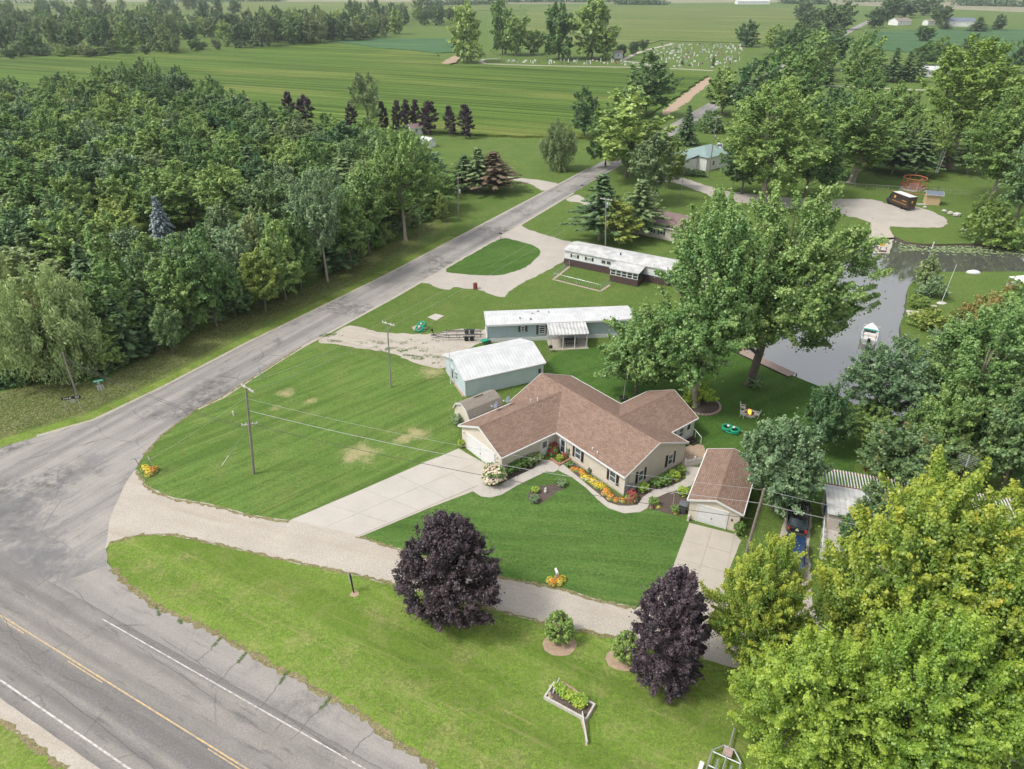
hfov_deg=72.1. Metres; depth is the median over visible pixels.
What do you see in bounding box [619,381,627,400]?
tire swing
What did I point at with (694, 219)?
silver maple
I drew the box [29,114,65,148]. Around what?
broadleaf tree
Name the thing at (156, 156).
broadleaf tree
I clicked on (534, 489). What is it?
garden plant
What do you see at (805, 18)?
distant tree
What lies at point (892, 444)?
shade tree
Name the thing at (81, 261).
spruce tree
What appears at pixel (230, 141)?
broadleaf tree
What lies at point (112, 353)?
broadleaf tree
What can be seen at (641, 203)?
pine tree
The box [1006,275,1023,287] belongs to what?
tent canopy
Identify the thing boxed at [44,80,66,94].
broadleaf tree
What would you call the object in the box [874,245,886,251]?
boat ramp pier
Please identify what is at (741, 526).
garden plant
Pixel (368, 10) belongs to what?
distant tree
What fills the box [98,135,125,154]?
broadleaf tree
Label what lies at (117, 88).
broadleaf tree
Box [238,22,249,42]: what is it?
distant tree
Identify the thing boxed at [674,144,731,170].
teal roofed house
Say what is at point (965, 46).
broadleaf tree
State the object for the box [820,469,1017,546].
slat roof home
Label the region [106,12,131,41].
distant tree
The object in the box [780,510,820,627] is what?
dirt drive
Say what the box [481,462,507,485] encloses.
hydrangea
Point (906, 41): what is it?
soybean field
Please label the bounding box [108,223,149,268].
broadleaf tree
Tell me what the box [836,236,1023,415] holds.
canal bank
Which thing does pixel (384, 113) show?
purple maple
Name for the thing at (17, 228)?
pine tree
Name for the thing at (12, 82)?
broadleaf tree
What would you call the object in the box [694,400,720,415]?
brick ring
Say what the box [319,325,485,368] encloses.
parking gravel
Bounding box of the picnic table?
[564,338,576,345]
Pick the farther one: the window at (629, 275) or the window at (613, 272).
the window at (613, 272)
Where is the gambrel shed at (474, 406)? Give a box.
[453,390,502,422]
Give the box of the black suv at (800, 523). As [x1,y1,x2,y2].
[786,501,812,536]
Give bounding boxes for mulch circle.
[542,637,576,655]
[606,647,635,670]
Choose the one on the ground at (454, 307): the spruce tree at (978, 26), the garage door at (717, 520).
the spruce tree at (978, 26)
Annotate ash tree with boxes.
[281,162,346,281]
[355,126,444,240]
[832,331,943,422]
[977,276,1023,359]
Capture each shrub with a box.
[0,357,34,386]
[0,369,16,388]
[81,351,114,376]
[101,349,129,370]
[140,327,166,352]
[165,323,189,345]
[171,308,197,331]
[204,305,230,322]
[226,299,250,312]
[276,284,294,291]
[346,250,360,261]
[351,240,367,256]
[362,236,384,252]
[374,223,395,245]
[380,217,400,235]
[395,218,408,230]
[407,210,420,226]
[416,206,431,221]
[425,201,446,216]
[504,462,515,474]
[508,459,520,470]
[517,458,526,470]
[520,455,532,467]
[526,454,537,466]
[529,451,543,464]
[679,378,718,407]
[684,169,691,175]
[693,109,729,132]
[697,170,706,176]
[746,373,762,388]
[905,306,949,331]
[913,252,941,287]
[914,272,952,297]
[958,200,1023,249]
[1000,214,1023,250]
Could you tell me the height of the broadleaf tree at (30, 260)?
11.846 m
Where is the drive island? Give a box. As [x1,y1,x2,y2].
[446,238,540,274]
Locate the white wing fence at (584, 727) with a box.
[582,711,587,743]
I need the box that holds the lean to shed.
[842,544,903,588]
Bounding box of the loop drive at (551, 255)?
[422,225,571,296]
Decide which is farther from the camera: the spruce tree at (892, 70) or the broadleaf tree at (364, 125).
the spruce tree at (892, 70)
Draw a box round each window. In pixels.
[539,325,544,333]
[574,447,580,460]
[609,471,616,482]
[610,269,615,275]
[616,270,621,276]
[621,271,626,277]
[627,272,632,278]
[632,273,637,279]
[637,469,644,482]
[667,452,673,465]
[678,427,684,436]
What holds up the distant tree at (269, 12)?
on the ground at (454, 307)
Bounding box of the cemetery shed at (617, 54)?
[613,50,622,58]
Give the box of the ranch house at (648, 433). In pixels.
[458,373,701,495]
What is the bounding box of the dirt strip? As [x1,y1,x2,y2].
[663,77,709,114]
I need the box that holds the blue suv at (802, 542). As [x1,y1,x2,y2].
[785,533,807,574]
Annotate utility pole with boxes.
[62,352,79,399]
[241,383,257,473]
[382,320,394,387]
[458,172,460,219]
[600,198,611,245]
[708,116,721,177]
[743,488,765,559]
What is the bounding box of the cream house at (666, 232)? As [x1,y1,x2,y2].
[632,210,689,240]
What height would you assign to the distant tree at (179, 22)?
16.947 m
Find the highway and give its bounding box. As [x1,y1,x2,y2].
[0,553,381,768]
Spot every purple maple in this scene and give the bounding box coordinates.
[281,91,295,113]
[294,94,314,122]
[344,101,357,125]
[378,101,388,129]
[391,100,401,129]
[391,505,504,631]
[400,99,412,128]
[410,99,420,122]
[417,101,439,134]
[443,105,456,135]
[456,104,475,137]
[626,557,714,703]
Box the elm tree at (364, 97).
[346,71,381,123]
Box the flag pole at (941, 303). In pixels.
[937,264,956,304]
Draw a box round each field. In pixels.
[0,44,707,138]
[2,0,1023,11]
[13,2,521,23]
[329,38,454,53]
[525,5,800,46]
[867,28,1023,56]
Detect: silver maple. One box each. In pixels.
[649,197,780,407]
[667,184,753,284]
[691,176,905,387]
[714,70,837,204]
[826,88,909,182]
[910,292,1023,443]
[959,85,1023,197]
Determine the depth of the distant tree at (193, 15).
650.24 m
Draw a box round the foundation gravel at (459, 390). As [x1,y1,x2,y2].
[445,369,464,396]
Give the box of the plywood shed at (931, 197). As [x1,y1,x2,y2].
[923,186,944,205]
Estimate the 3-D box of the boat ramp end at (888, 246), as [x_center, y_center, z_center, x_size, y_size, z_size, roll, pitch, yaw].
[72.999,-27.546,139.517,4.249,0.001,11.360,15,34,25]
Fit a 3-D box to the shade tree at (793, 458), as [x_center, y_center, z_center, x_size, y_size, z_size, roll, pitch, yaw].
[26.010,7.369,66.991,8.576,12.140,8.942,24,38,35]
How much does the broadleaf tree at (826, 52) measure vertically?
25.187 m
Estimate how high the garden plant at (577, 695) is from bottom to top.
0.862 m
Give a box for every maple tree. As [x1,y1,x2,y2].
[699,527,819,681]
[719,618,911,768]
[806,438,1023,678]
[834,599,1023,768]
[930,531,1023,767]
[984,478,1023,574]
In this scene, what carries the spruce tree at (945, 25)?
on the ground at (454, 307)
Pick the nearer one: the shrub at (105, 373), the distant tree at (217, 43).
the shrub at (105, 373)
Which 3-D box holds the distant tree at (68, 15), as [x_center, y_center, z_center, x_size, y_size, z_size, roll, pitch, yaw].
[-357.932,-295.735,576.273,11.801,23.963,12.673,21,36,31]
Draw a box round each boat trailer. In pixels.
[430,329,482,340]
[698,728,741,768]
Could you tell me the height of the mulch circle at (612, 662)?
0.001 m
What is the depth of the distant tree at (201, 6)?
691.26 m
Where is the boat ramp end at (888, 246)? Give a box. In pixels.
[872,239,893,252]
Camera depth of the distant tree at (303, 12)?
591.53 m
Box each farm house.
[888,17,911,24]
[943,18,975,26]
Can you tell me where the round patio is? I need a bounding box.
[682,444,704,466]
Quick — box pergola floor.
[901,183,924,191]
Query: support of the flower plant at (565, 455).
on the ground at (454, 307)
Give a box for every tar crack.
[45,684,154,768]
[136,645,219,702]
[161,637,228,681]
[282,714,351,761]
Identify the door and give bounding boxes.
[451,366,453,380]
[466,432,494,463]
[540,438,548,455]
[559,437,566,451]
[684,423,691,437]
[695,504,728,529]
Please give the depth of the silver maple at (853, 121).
170.49 m
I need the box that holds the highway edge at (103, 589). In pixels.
[56,549,437,768]
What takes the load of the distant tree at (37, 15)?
on the ground at (454, 307)
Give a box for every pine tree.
[4,220,48,253]
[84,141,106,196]
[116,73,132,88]
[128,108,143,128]
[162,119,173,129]
[188,206,230,254]
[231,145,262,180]
[262,119,285,139]
[322,157,352,187]
[447,154,479,190]
[453,147,496,191]
[465,151,527,191]
[559,173,630,240]
[618,179,675,236]
[819,155,850,174]
[876,125,925,173]
[902,130,946,174]
[911,122,957,162]
[946,133,984,173]
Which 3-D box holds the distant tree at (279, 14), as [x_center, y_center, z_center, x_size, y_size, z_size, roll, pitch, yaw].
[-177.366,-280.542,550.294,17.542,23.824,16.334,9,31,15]
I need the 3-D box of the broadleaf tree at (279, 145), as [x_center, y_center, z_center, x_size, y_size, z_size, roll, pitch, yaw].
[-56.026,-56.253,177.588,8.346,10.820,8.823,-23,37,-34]
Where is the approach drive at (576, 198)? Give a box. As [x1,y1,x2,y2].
[566,195,589,204]
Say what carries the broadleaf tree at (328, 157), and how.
on the ground at (454, 307)
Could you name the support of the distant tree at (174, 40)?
on the ground at (454, 307)
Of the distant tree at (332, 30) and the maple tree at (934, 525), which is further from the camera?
the distant tree at (332, 30)
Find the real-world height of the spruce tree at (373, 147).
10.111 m
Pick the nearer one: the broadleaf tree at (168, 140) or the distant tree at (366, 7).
the broadleaf tree at (168, 140)
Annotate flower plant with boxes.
[140,464,149,471]
[144,469,151,476]
[148,469,156,475]
[546,442,559,456]
[546,576,552,582]
[548,579,556,587]
[557,578,563,585]
[560,575,566,582]
[562,452,567,460]
[594,482,599,489]
[606,494,613,500]
[624,489,638,503]
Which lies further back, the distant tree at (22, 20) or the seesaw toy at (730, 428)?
the distant tree at (22, 20)
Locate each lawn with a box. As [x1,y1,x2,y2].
[107,534,861,768]
[137,342,461,519]
[359,471,688,607]
[476,43,757,70]
[543,347,856,503]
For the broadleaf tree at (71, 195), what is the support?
on the ground at (454, 307)
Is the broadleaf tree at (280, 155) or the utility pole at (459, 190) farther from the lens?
the broadleaf tree at (280, 155)
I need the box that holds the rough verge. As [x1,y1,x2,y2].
[0,216,451,438]
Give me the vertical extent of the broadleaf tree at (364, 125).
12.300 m
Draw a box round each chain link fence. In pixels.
[553,261,610,290]
[814,182,970,194]
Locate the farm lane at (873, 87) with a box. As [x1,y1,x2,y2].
[820,85,923,89]
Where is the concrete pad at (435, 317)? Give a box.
[428,314,442,320]
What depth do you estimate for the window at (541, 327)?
101.70 m
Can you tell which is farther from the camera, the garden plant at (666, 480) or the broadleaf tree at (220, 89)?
the broadleaf tree at (220, 89)
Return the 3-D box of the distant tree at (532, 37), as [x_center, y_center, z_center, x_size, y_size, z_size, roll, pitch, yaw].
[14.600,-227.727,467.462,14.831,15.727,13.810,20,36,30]
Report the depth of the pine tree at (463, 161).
170.40 m
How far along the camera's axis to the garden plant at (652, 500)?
70.30 m
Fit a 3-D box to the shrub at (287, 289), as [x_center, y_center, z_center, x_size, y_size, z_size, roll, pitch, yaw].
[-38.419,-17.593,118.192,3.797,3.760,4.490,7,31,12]
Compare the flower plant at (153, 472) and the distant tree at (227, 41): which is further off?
the distant tree at (227, 41)
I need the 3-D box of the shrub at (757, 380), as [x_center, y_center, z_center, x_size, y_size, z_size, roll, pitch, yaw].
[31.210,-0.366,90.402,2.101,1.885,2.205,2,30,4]
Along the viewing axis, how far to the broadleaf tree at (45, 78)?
270.63 m
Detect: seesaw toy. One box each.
[415,321,426,332]
[721,423,740,434]
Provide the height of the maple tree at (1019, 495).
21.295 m
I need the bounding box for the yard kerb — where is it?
[552,267,609,291]
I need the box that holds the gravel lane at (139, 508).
[105,470,1023,762]
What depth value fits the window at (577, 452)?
75.87 m
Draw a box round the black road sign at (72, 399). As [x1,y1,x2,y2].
[61,395,80,410]
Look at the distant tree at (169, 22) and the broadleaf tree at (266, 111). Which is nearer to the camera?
the broadleaf tree at (266, 111)
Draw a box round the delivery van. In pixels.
[886,191,917,209]
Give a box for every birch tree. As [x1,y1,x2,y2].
[897,104,934,148]
[930,108,966,172]
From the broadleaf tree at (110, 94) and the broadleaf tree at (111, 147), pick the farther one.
the broadleaf tree at (110, 94)
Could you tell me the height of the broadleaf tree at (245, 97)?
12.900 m
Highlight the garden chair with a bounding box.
[740,410,746,418]
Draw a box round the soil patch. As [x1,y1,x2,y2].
[350,590,358,596]
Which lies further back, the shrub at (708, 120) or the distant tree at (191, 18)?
the distant tree at (191, 18)
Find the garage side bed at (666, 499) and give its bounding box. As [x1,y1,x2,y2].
[649,488,690,515]
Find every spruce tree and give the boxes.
[13,232,49,263]
[67,243,119,305]
[101,297,157,364]
[130,290,179,351]
[148,196,174,248]
[309,223,361,273]
[368,143,377,157]
[674,105,700,147]
[819,57,837,85]
[870,49,886,80]
[882,47,905,81]
[899,51,915,80]
[906,52,929,81]
[938,20,953,28]
[965,17,992,30]
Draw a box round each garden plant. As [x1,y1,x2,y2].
[451,413,462,425]
[457,439,464,447]
[529,494,540,502]
[531,486,539,492]
[552,681,564,693]
[556,454,563,461]
[557,478,567,486]
[557,684,568,696]
[561,687,572,699]
[566,460,573,466]
[566,690,576,702]
[569,693,581,704]
[572,696,585,709]
[576,692,585,703]
[578,694,588,706]
[638,481,649,492]
[648,496,659,506]
[650,476,664,487]
[657,473,672,485]
[669,469,680,479]
[670,504,679,513]
[677,464,686,473]
[677,485,689,496]
[733,521,745,535]
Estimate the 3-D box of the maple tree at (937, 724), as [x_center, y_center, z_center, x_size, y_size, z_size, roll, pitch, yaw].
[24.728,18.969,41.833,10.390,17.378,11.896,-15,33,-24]
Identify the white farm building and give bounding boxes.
[922,66,974,76]
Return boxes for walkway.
[472,460,698,513]
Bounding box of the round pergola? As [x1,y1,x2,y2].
[901,175,927,190]
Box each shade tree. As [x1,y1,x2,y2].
[593,297,683,393]
[738,407,837,518]
[803,381,858,448]
[833,503,891,554]
[850,397,906,443]
[853,478,899,535]
[854,418,959,496]
[899,379,988,462]
[919,317,980,370]
[938,434,991,482]
[945,291,1005,326]
[958,336,1023,435]
[970,191,999,228]
[974,379,1023,490]
[988,279,1023,301]
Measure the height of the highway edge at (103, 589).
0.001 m
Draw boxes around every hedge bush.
[615,44,627,55]
[628,41,639,53]
[638,39,649,49]
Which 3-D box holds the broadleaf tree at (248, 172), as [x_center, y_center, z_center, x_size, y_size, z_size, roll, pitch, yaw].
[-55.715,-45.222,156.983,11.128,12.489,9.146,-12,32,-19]
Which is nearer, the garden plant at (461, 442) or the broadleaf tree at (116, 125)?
the garden plant at (461, 442)
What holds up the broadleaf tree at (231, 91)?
on the ground at (454, 307)
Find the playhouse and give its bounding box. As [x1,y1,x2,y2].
[407,123,423,134]
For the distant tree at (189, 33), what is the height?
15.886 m
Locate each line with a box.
[0,614,247,768]
[0,679,130,768]
[66,358,247,426]
[66,360,246,428]
[68,661,102,682]
[102,618,365,768]
[208,748,240,768]
[249,410,756,502]
[251,399,761,489]
[251,424,752,518]
[255,326,390,389]
[392,199,599,316]
[762,503,855,524]
[766,490,888,517]
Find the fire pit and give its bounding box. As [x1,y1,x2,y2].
[743,409,756,417]
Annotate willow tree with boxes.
[0,251,33,302]
[0,259,106,387]
[538,116,578,172]
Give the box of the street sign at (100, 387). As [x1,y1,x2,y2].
[93,379,106,400]
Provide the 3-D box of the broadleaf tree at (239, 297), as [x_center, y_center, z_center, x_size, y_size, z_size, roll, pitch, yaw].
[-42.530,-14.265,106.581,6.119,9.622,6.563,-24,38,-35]
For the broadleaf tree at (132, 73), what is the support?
on the ground at (454, 307)
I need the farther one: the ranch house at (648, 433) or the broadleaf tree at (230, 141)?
the broadleaf tree at (230, 141)
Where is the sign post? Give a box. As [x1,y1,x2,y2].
[348,573,353,592]
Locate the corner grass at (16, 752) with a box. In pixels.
[0,725,62,768]
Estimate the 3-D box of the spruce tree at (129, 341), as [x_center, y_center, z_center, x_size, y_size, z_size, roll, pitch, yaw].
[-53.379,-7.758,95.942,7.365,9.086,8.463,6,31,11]
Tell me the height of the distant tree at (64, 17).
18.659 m
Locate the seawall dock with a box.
[734,349,796,377]
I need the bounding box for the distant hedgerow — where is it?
[0,0,1023,6]
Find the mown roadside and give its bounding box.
[0,236,455,446]
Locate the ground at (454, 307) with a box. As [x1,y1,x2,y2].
[0,1,1023,768]
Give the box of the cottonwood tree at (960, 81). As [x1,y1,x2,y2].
[915,33,1023,169]
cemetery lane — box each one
[485,63,713,70]
[621,44,670,59]
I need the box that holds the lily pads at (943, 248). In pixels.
[899,243,1023,256]
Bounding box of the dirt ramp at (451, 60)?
[442,56,459,63]
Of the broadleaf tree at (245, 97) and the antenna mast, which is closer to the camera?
the antenna mast
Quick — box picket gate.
[684,454,704,466]
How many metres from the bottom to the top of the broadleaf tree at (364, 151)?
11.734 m
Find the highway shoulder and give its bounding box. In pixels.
[0,698,99,768]
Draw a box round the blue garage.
[443,338,545,396]
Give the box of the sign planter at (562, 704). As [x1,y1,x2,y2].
[543,681,595,721]
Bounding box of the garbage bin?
[679,500,688,513]
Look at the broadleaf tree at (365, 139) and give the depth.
178.78 m
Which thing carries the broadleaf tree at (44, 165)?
on the ground at (454, 307)
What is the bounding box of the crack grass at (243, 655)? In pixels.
[155,605,331,709]
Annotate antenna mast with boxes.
[959,452,979,480]
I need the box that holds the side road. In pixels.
[0,19,873,583]
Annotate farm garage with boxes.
[922,19,935,24]
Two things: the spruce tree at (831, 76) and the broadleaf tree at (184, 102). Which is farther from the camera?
the spruce tree at (831, 76)
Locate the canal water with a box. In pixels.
[743,238,1023,433]
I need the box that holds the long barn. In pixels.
[735,0,769,3]
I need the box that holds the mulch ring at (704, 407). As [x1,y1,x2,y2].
[687,397,718,414]
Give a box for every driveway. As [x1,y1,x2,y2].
[290,448,487,536]
[508,177,556,190]
[673,523,740,595]
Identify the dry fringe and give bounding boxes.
[0,718,70,768]
[108,567,437,768]
[112,533,703,659]
[135,471,289,522]
[143,347,301,454]
[360,536,635,609]
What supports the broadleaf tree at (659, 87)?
on the ground at (454, 307)
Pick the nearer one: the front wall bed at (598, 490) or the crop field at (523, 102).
the front wall bed at (598, 490)
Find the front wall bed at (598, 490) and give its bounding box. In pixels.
[569,462,644,504]
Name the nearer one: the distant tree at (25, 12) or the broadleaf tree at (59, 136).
the broadleaf tree at (59, 136)
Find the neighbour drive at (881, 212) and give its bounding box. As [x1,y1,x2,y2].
[655,177,947,227]
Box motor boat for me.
[861,323,879,345]
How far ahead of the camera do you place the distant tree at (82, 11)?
626.85 m
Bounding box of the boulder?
[953,212,960,216]
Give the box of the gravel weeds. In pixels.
[319,333,443,363]
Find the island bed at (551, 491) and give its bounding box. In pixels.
[527,483,563,503]
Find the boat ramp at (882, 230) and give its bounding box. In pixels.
[869,223,893,237]
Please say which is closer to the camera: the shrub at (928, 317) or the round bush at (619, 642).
the round bush at (619, 642)
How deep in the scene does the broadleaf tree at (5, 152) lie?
163.00 m
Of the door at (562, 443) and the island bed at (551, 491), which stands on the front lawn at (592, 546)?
the island bed at (551, 491)
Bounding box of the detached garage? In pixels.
[687,448,756,534]
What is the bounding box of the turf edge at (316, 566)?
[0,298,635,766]
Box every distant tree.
[0,3,11,14]
[0,15,18,42]
[0,24,12,50]
[0,47,17,58]
[4,0,13,11]
[8,40,26,56]
[10,9,30,28]
[10,15,35,41]
[12,5,29,26]
[15,26,42,50]
[19,40,32,54]
[23,9,30,26]
[26,11,41,34]
[28,1,45,13]
[29,5,43,13]
[29,46,47,55]
[33,13,42,31]
[36,40,49,51]
[41,0,50,12]
[41,14,64,48]
[45,43,55,54]
[46,9,62,22]
[48,43,63,52]
[49,0,59,11]
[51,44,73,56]
[56,25,80,48]
[58,5,70,22]
[59,0,66,7]
[60,14,69,23]
[60,19,84,43]
[63,7,80,32]
[67,9,88,23]
[67,45,78,53]
[74,42,87,51]
[76,0,87,8]
[77,3,85,17]
[77,16,100,46]
[78,45,101,56]
[81,7,94,18]
[81,15,105,47]
[89,0,97,11]
[91,45,106,55]
[92,12,112,46]
[93,2,111,17]
[96,0,105,9]
[100,44,114,53]
[104,37,123,51]
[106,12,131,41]
[109,19,125,44]
[113,14,136,47]
[114,6,125,15]
[115,0,126,10]
[118,8,134,37]
[118,44,134,52]
[128,10,138,25]
[129,4,140,16]
[131,10,154,47]
[132,23,145,44]
[134,15,154,50]
[138,44,150,53]
[139,3,146,13]
[144,3,153,14]
[144,13,170,50]
[151,2,162,10]
[152,4,165,24]
[155,25,178,53]
[157,0,169,9]
[162,7,179,37]
[168,8,184,15]
[169,38,179,51]
[170,1,179,9]
[173,13,186,33]
[174,16,185,37]
[177,21,197,39]
[182,0,190,9]
[185,13,195,30]
[186,14,198,32]
[186,37,203,50]
[190,0,197,8]
[192,16,209,36]
[192,40,208,48]
[194,1,208,16]
[196,6,207,21]
[197,0,209,10]
[200,16,217,37]
[206,5,216,23]
[210,37,222,49]
[211,0,222,12]
[213,11,234,32]
[213,19,231,39]
[222,37,231,45]
[226,11,240,25]
[227,0,241,13]
[229,23,249,47]
[238,6,251,25]
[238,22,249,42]
[242,20,257,45]
[245,15,257,23]
[248,15,272,46]
[256,9,281,43]
[257,8,274,23]
[264,10,281,42]
[271,5,279,13]
[271,9,293,42]
[279,14,302,45]
[282,10,296,40]
[283,7,298,14]
[291,11,303,40]
[298,17,314,42]
[300,8,311,17]
[302,15,322,43]
[310,5,326,17]
[310,8,328,41]
[324,11,337,40]
[329,9,340,18]
[334,13,350,40]
[337,11,352,29]
[342,0,353,15]
[346,0,364,15]
[346,19,366,39]
[348,13,367,38]
[357,13,368,36]
[362,0,371,14]
[364,17,376,38]
[366,5,375,20]
[368,9,379,36]
[370,5,379,13]
[371,0,379,15]
[375,14,390,36]
[380,5,386,14]
[383,9,394,20]
[384,2,394,12]
[387,6,404,33]
[395,4,404,17]
[398,1,407,18]
[400,9,409,24]
[410,0,422,14]
[412,5,419,18]
[416,8,429,24]
[426,8,433,20]
[431,3,448,25]
[432,2,449,23]
[446,0,485,62]
[446,6,454,19]
[488,0,513,54]
[504,14,530,55]
[522,29,545,54]
[541,2,577,58]
[564,0,612,58]
[592,25,621,59]
[734,19,760,46]
[792,0,815,17]
[796,6,822,27]
[806,2,852,34]
[835,0,858,28]
[864,6,888,27]
[880,0,904,21]
[897,0,920,16]
[915,0,942,14]
[915,25,938,40]
[930,4,954,26]
[989,12,1008,29]
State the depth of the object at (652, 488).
72.78 m
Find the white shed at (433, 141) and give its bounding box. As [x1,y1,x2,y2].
[421,136,436,147]
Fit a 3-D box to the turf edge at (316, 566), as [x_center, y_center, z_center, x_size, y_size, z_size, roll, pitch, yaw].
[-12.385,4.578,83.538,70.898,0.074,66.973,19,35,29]
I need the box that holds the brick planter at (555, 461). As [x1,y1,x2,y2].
[550,458,570,465]
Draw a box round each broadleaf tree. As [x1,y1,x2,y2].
[0,75,31,100]
[0,78,16,101]
[0,92,19,102]
[0,99,22,110]
[0,104,37,131]
[0,111,46,152]
[0,129,12,149]
[0,136,37,162]
[0,139,36,164]
[0,157,28,192]
[0,160,55,202]
[0,193,22,211]
[0,202,38,225]
[0,207,57,258]
[0,245,37,272]
[0,282,91,363]
[1,247,86,305]
[5,127,50,156]
[7,157,25,168]
[8,179,51,207]
[13,101,34,113]
[15,82,35,95]
[15,86,34,99]
[20,90,34,103]
[21,137,49,162]
[23,105,57,130]
[25,89,57,104]
[25,192,82,233]
[26,207,107,271]
[27,89,58,108]
[27,110,55,148]
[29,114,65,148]
[29,199,87,229]
[30,158,61,195]
[31,99,81,119]
[33,142,68,167]
[34,81,65,92]
[35,150,86,169]
[36,75,57,91]
[43,119,86,154]
[44,71,69,94]
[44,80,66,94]
[45,203,89,256]
[47,123,78,147]
[47,144,98,194]
[47,171,97,219]
[48,162,94,204]
[54,74,87,98]
[55,86,71,99]
[58,95,80,107]
[59,114,80,125]
[60,110,102,135]
[61,154,102,193]
[63,103,87,122]
[66,70,76,86]
[68,81,96,102]
[70,141,116,165]
[72,117,111,162]
[76,92,96,111]
[76,102,97,117]
[79,322,126,369]
[81,75,108,91]
[81,229,138,288]
[81,254,151,335]
[85,198,141,239]
[86,108,107,123]
[87,121,113,138]
[88,67,111,85]
[88,83,110,99]
[89,62,114,87]
[90,208,134,258]
[91,86,123,107]
[93,98,132,128]
[93,132,143,169]
[93,148,142,188]
[93,174,144,221]
[94,93,125,120]
[96,81,133,95]
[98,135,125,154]
[104,160,147,222]
[107,67,123,85]
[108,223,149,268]
[109,121,135,146]
[109,122,131,133]
[111,82,130,109]
[115,60,135,89]
[116,243,168,313]
[117,164,196,228]
[119,91,146,116]
[120,118,162,150]
[121,232,161,274]
[123,83,170,115]
[125,112,155,131]
[126,121,173,159]
[128,68,150,87]
[130,90,157,115]
[130,154,167,184]
[131,55,152,85]
[135,119,169,150]
[139,147,174,180]
[141,253,207,328]
[142,68,165,91]
[143,102,171,128]
[148,57,162,84]
[148,302,182,353]
[149,157,196,198]
[156,231,217,314]
[156,235,189,252]
[157,232,188,267]
[158,66,192,99]
[158,125,211,163]
[159,81,180,107]
[160,105,182,119]
[161,111,185,128]
[161,172,208,225]
[165,100,184,118]
[168,90,207,112]
[169,64,188,94]
[170,117,209,162]
[175,88,194,103]
[175,138,204,169]
[175,221,241,328]
[177,71,196,90]
[179,105,195,122]
[179,142,233,184]
[180,114,217,147]
[187,100,207,115]
[192,166,247,218]
[193,84,206,100]
[195,160,243,212]
[196,112,224,136]
[197,91,233,112]
[198,74,225,95]
[199,102,236,127]
[202,144,249,182]
[204,199,240,252]
[206,86,227,94]
[206,135,246,166]
[207,127,243,151]
[208,98,228,116]
[208,215,264,260]
[211,258,254,317]
[214,120,244,134]
[216,220,264,298]
[220,110,242,125]
[221,88,234,99]
[223,180,281,216]
[225,89,250,104]
[226,93,253,107]
[229,93,260,115]
[229,118,258,140]
[230,169,296,231]
[234,102,249,118]
[235,205,275,276]
[236,247,281,312]
[237,134,268,163]
[237,152,281,197]
[242,106,259,127]
[246,100,278,129]
[246,125,272,158]
[250,117,268,139]
[257,135,296,160]
[257,213,307,300]
[261,149,304,185]
[265,119,289,139]
[269,105,301,132]
[269,220,320,284]
[271,117,313,151]
[271,161,299,202]
[273,139,296,158]
[274,138,306,172]
[275,212,314,289]
[279,194,312,235]
[283,114,316,137]
[287,138,328,179]
[288,134,335,156]
[298,163,333,187]
[306,144,336,167]
[311,130,326,141]
[312,134,323,142]
[313,112,336,137]
[316,120,359,150]
[322,118,339,137]
[323,141,337,161]
[323,183,373,268]
[330,186,376,241]
[331,173,375,208]
[332,134,360,176]
[334,136,368,158]
[345,155,387,191]
[345,160,390,253]
[346,125,366,142]
[352,117,387,136]
[355,128,389,160]
[358,145,373,161]
[369,129,389,147]
[371,188,419,227]
[393,125,415,145]
[398,129,431,150]
[400,148,447,180]
[406,161,457,206]
[413,154,438,193]
[418,141,451,169]
[433,193,449,217]
[570,85,599,135]
[585,102,614,165]
[594,84,684,177]
[595,197,644,243]
[620,51,683,114]
[626,131,674,199]
[660,140,689,188]
[703,64,742,114]
[718,132,775,193]
[728,54,782,113]
[738,82,776,136]
[748,91,816,155]
[758,23,787,54]
[760,43,815,89]
[770,27,806,63]
[776,22,812,49]
[781,72,825,112]
[781,109,851,197]
[787,38,829,91]
[802,25,841,78]
[809,87,866,134]
[816,29,854,65]
[840,27,888,88]
[846,62,888,103]
[873,80,930,134]
[911,41,943,65]
[927,36,958,55]
[939,72,1009,150]
[958,33,985,54]
[990,79,1022,127]
[995,134,1023,218]
[1010,38,1023,67]
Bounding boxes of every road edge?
[36,168,587,436]
[198,193,573,408]
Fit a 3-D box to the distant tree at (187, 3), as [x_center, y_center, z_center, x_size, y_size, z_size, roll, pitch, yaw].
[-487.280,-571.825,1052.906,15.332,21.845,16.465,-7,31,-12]
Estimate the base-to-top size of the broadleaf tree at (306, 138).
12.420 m
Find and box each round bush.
[544,609,575,644]
[611,629,637,665]
[907,294,931,308]
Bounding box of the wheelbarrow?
[480,338,490,342]
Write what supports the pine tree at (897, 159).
on the ground at (454, 307)
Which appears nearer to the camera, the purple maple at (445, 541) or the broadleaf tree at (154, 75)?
the purple maple at (445, 541)
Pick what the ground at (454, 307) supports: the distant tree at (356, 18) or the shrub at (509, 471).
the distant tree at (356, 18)
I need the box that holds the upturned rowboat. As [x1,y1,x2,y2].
[966,270,980,273]
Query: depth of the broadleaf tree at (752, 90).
210.95 m
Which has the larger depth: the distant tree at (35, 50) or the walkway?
the distant tree at (35, 50)
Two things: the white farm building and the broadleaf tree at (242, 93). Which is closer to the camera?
the broadleaf tree at (242, 93)
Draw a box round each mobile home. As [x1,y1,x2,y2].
[484,306,635,350]
[563,241,678,286]

